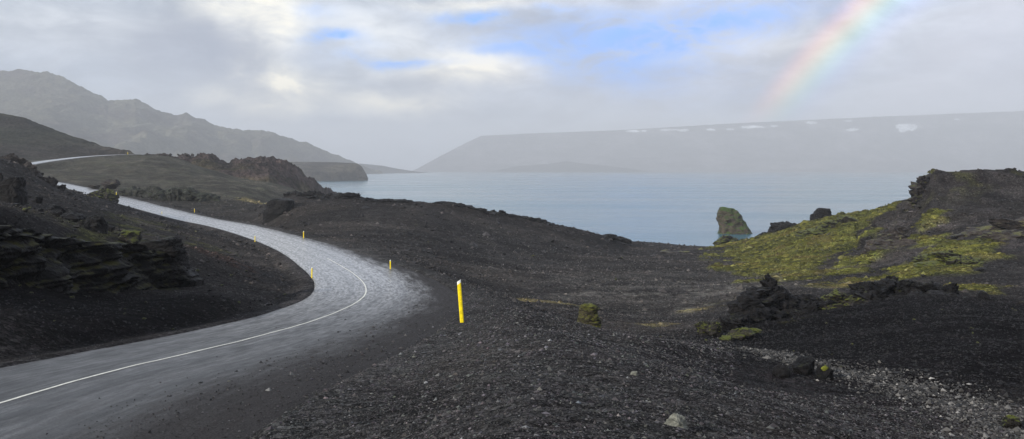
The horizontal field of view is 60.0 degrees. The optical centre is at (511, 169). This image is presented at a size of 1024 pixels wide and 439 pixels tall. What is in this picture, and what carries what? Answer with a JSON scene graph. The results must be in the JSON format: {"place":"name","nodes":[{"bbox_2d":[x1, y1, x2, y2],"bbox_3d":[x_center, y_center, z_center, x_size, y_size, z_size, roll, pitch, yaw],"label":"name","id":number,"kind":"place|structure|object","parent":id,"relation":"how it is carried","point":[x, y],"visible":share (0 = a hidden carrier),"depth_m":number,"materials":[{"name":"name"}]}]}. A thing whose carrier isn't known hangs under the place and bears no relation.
{"place":"outdoors","nodes":[
{"label":"outdoors","id":0,"kind":"place"},
{"bbox_2d":[0,113,133,159],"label":"hill","id":1,"kind":"structure","parent":0,"point":[25,138],"depth_m":567.84,"materials":[{"name":"grey stone"}]},
{"bbox_2d":[0,69,382,173],"bbox_3d":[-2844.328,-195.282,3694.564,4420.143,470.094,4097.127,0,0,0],"label":"mountain ridge","id":2,"kind":"structure","parent":0,"point":[59,103],"depth_m":3310.91,"materials":[{"name":"grey stone"}]},
{"bbox_2d":[0,154,458,438],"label":"road","id":3,"kind":"structure","parent":0,"point":[67,408],"depth_m":25.58,"materials":[{"name":"grey asphalt"}]},
{"bbox_2d":[0,258,366,402],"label":"lane marking","id":4,"kind":"object","parent":3,"relation":"on","point":[189,352],"visible":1,"depth_m":26.49,"materials":[{"name":"white paint"}]},
{"bbox_2d":[290,162,367,180],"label":"headland cliff","id":5,"kind":"structure","parent":0,"point":[328,171],"depth_m":1715.46,"materials":[{"name":"grey stone"}]},
{"bbox_2d":[359,164,425,172],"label":"spit","id":6,"kind":"structure","parent":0,"point":[384,169],"depth_m":5121.93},
{"bbox_2d":[0,154,1023,438],"bbox_3d":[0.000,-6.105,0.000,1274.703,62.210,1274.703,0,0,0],"label":"ground","id":7,"kind":"structure","parent":0,"point":[144,172],"depth_m":49.99,"materials":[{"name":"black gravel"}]},
{"bbox_2d":[0,176,27,205],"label":"boulder","id":8,"kind":"object","parent":7,"relation":"on","point":[13,190],"visible":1,"depth_m":81.23,"materials":[{"name":"black stone"}]},
{"bbox_2d":[0,153,66,190],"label":"rocky knob","id":9,"kind":"object","parent":7,"relation":"on","point":[13,157],"visible":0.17,"depth_m":162.23,"materials":[{"name":"black stone"}]},
{"bbox_2d":[34,194,42,202],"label":"boulder","id":10,"kind":"object","parent":7,"relation":"on","point":[38,198],"visible":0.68,"depth_m":93.40,"materials":[{"name":"black stone"}]},
{"bbox_2d":[45,204,65,212],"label":"boulder","id":11,"kind":"object","parent":7,"relation":"on","point":[51,207],"visible":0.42,"depth_m":87.98,"materials":[{"name":"grey stone"}]},
{"bbox_2d":[49,209,62,216],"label":"boulder","id":12,"kind":"object","parent":7,"relation":"on","point":[56,212],"visible":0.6,"depth_m":66.80,"materials":[{"name":"grey stone"}]},
{"bbox_2d":[60,211,85,221],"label":"boulder","id":13,"kind":"object","parent":7,"relation":"on","point":[73,216],"visible":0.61,"depth_m":65.99,"materials":[{"name":"grey stone"}]},
{"bbox_2d":[0,225,178,293],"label":"rock ledge","id":14,"kind":"object","parent":7,"relation":"on","point":[30,258],"visible":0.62,"depth_m":45.44,"materials":[{"name":"black stone"}]},
{"bbox_2d":[84,214,108,233],"bbox_3d":[-29.075,4.070,62.333,1.785,1.820,1.469,0,0,34],"label":"boulder","id":15,"kind":"object","parent":7,"relation":"on","point":[97,222],"visible":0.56,"depth_m":61.91,"materials":[{"name":"grey stone"}]},
{"bbox_2d":[87,188,119,202],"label":"boulder","id":16,"kind":"object","parent":7,"relation":"on","point":[106,193],"visible":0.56,"depth_m":205.24,"materials":[{"name":"grey stone"}]},
{"bbox_2d":[87,179,120,189],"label":"boulder","id":17,"kind":"object","parent":7,"relation":"on","point":[110,184],"visible":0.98,"depth_m":267.05,"materials":[{"name":"grey stone"}]},
{"bbox_2d":[108,225,114,231],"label":"boulder","id":18,"kind":"object","parent":7,"relation":"on","point":[111,228],"visible":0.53,"depth_m":63.62,"materials":[{"name":"grey stone"}]},
{"bbox_2d":[118,229,141,243],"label":"boulder","id":19,"kind":"object","parent":7,"relation":"on","point":[131,236],"visible":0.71,"depth_m":61.26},
{"bbox_2d":[115,185,220,201],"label":"rock bank","id":20,"kind":"object","parent":7,"relation":"on","point":[183,193],"visible":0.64,"depth_m":244.00,"materials":[{"name":"grey stone"}]},
{"bbox_2d":[140,236,204,286],"bbox_3d":[-21.477,5.870,55.509,4.208,3.306,2.912,0,0,0],"label":"boulder","id":21,"kind":"object","parent":7,"relation":"on","point":[177,259],"visible":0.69,"depth_m":54.78,"materials":[{"name":"grey stone"}]},
{"bbox_2d":[144,152,336,194],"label":"rocky headland","id":22,"kind":"structure","parent":7,"relation":"on","point":[272,169],"depth_m":454.19,"materials":[{"name":"grey stone"}]},
{"bbox_2d":[262,198,294,223],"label":"boulder","id":23,"kind":"object","parent":7,"relation":"on","point":[275,208],"visible":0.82,"depth_m":184.36,"materials":[{"name":"grey stone"}]},
{"bbox_2d":[283,190,412,202],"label":"ridge outcrop","id":24,"kind":"object","parent":7,"relation":"on","point":[340,195],"visible":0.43,"depth_m":201.82,"materials":[{"name":"grey stone"}]},
{"bbox_2d":[305,195,329,199],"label":"boulder","id":25,"kind":"object","parent":24,"relation":"on","point":[315,197],"visible":0.52,"depth_m":199.44,"materials":[{"name":"grey stone"}]},
{"bbox_2d":[457,279,463,322],"bbox_3d":[-2.218,5.658,38.120,0.167,1.856,0.073,-4,0,-2],"label":"marker post","id":26,"kind":"object","parent":7,"relation":"on","point":[460,301],"visible":1,"depth_m":38.09,"materials":[{"name":"yellow plastic"}]},
{"bbox_2d":[432,201,553,224],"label":"ridge outcrop","id":27,"kind":"object","parent":7,"relation":"on","point":[504,213],"visible":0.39,"depth_m":211.60,"materials":[{"name":"black stone"}]},
{"bbox_2d":[577,303,601,327],"bbox_3d":[4.351,8.590,50.010,1.421,2.095,1.077,0,0,0],"label":"boulder","id":28,"kind":"object","parent":7,"relation":"on","point":[588,313],"visible":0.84,"depth_m":49.61,"materials":[{"name":"green plant"}]},
{"bbox_2d":[602,234,632,243],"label":"boulder","id":29,"kind":"object","parent":7,"relation":"on","point":[620,238],"visible":0.91,"depth_m":230.55,"materials":[{"name":"grey stone"}]},
{"bbox_2d":[631,371,637,375],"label":"stone","id":30,"kind":"object","parent":7,"relation":"on","point":[634,373],"visible":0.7,"depth_m":18.97,"materials":[{"name":"grey stone"}]},
{"bbox_2d":[465,221,806,326],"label":"valley stones","id":31,"kind":"object","parent":7,"relation":"on","point":[606,275],"visible":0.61,"depth_m":112.79,"materials":[{"name":"grey stone"}]},
{"bbox_2d":[664,413,688,428],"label":"stone","id":32,"kind":"object","parent":7,"relation":"on","point":[676,420],"visible":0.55,"depth_m":11.75,"materials":[{"name":"grey stone"}]},
{"bbox_2d":[660,249,692,253],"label":"shore rock","id":33,"kind":"object","parent":7,"relation":"on","point":[665,251],"visible":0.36,"depth_m":204.25,"materials":[{"name":"grey stone"}]},
{"bbox_2d":[694,320,721,335],"bbox_3d":[11.915,9.590,52.632,1.506,1.384,2.024,0,0,-32],"label":"lava outcrop","id":34,"kind":"object","parent":7,"relation":"on","point":[711,328],"visible":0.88,"depth_m":52.31,"materials":[{"name":"green plant"}]},
{"bbox_2d":[708,235,737,246],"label":"shore rock","id":35,"kind":"object","parent":7,"relation":"on","point":[723,239],"visible":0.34,"depth_m":220.52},
{"bbox_2d":[719,327,761,340],"bbox_3d":[12.580,9.167,49.038,3.351,0.822,1.525,0,0,-32],"label":"lava outcrop","id":36,"kind":"object","parent":7,"relation":"on","point":[742,333],"visible":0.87,"depth_m":48.73,"materials":[{"name":"green plant"}]},
{"bbox_2d":[759,221,796,234],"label":"shore rock","id":37,"kind":"object","parent":7,"relation":"on","point":[777,226],"visible":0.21,"depth_m":217.53,"materials":[{"name":"grey stone"}]},
{"bbox_2d":[719,273,838,328],"bbox_3d":[17.056,8.869,58.951,11.908,3.473,4.507,0,0,-33],"label":"lava outcrop","id":38,"kind":"object","parent":7,"relation":"on","point":[769,299],"visible":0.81,"depth_m":58.46,"materials":[{"name":"black stone"}]},
{"bbox_2d":[772,364,791,377],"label":"boulder","id":39,"kind":"object","parent":7,"relation":"on","point":[780,371],"visible":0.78,"depth_m":31.82,"materials":[{"name":"black stone"}]},
{"bbox_2d":[792,356,814,374],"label":"boulder","id":40,"kind":"object","parent":7,"relation":"on","point":[804,365],"visible":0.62,"depth_m":33.07,"materials":[{"name":"black stone"}]},
{"bbox_2d":[809,208,831,220],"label":"boulder","id":41,"kind":"object","parent":7,"relation":"on","point":[819,213],"visible":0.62,"depth_m":208.39,"materials":[{"name":"grey stone"}]},
{"bbox_2d":[815,364,833,379],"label":"boulder","id":42,"kind":"object","parent":7,"relation":"on","point":[824,372],"visible":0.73,"depth_m":32.31,"materials":[{"name":"black stone"}]},
{"bbox_2d":[795,215,859,236],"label":"hill crag","id":43,"kind":"structure","parent":7,"relation":"on","point":[824,229],"depth_m":171.84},
{"bbox_2d":[816,288,868,310],"bbox_3d":[21.875,9.234,60.464,4.288,2.009,3.030,0,0,0],"label":"lava outcrop","id":44,"kind":"object","parent":7,"relation":"on","point":[842,298],"visible":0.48,"depth_m":60.27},
{"bbox_2d":[699,168,1011,293],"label":"moss","id":45,"kind":"object","parent":7,"relation":"on","point":[806,223],"visible":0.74,"depth_m":142.01,"materials":[{"name":"green plant"}]},
{"bbox_2d":[717,343,1023,438],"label":"wash stones","id":46,"kind":"object","parent":7,"relation":"on","point":[923,387],"visible":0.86,"depth_m":29.30,"materials":[{"name":"grey gravel"}]},
{"bbox_2d":[860,226,916,254],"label":"hill crag","id":47,"kind":"structure","parent":7,"relation":"on","point":[890,238],"depth_m":130.10,"materials":[{"name":"grey stone"}]},
{"bbox_2d":[846,276,959,301],"bbox_3d":[26.884,8.885,61.015,8.387,2.729,4.747,0,0,0],"label":"lava outcrop","id":48,"kind":"object","parent":7,"relation":"on","point":[884,288],"visible":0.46,"depth_m":61.13,"materials":[{"name":"grey stone"}]},
{"bbox_2d":[907,173,931,204],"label":"summit crag","id":49,"kind":"structure","parent":7,"relation":"on","point":[918,187],"depth_m":170.25,"materials":[{"name":"grey stone"}]},
{"bbox_2d":[912,250,987,265],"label":"hill crag","id":50,"kind":"structure","parent":7,"relation":"on","point":[948,257],"depth_m":103.51,"materials":[{"name":"grey stone"}]},
{"bbox_2d":[962,290,990,298],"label":"lava horns","id":51,"kind":"object","parent":7,"relation":"on","point":[982,294],"visible":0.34,"depth_m":57.75},
{"bbox_2d":[950,216,1023,240],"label":"hill crag","id":52,"kind":"structure","parent":7,"relation":"on","point":[998,229],"depth_m":123.57,"materials":[{"name":"grey stone"}]},
{"bbox_2d":[1001,415,1021,428],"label":"boulder","id":53,"kind":"object","parent":7,"relation":"on","point":[1010,421],"visible":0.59,"depth_m":24.93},
{"bbox_2d":[0,0,1023,170],"label":"sky","id":54,"kind":"structure","parent":0,"point":[399,84],"materials":[{"name":"grey"}]},
{"bbox_2d":[489,161,648,171],"bbox_3d":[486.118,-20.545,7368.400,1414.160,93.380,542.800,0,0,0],"label":"foothill","id":55,"kind":"structure","parent":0,"point":[566,166],"depth_m":7190.23,"materials":[{"name":"grey stone"}]},
{"bbox_2d":[317,172,928,245],"bbox_3d":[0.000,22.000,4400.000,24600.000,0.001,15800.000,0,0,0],"label":"lake","id":56,"kind":"structure","parent":0,"point":[680,208],"depth_m":745.76,"materials":[{"name":"liquid"}]},
{"bbox_2d":[716,207,751,233],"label":"sea stack","id":57,"kind":"object","parent":56,"relation":"in","point":[730,220],"visible":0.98,"depth_m":300.90,"materials":[{"name":"grey stone"}]},
{"bbox_2d":[413,111,1023,171],"bbox_3d":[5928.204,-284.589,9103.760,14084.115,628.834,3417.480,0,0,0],"label":"plateau","id":58,"kind":"structure","parent":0,"point":[954,142],"depth_m":8136.80,"materials":[{"name":"grey stone"}]}
]}

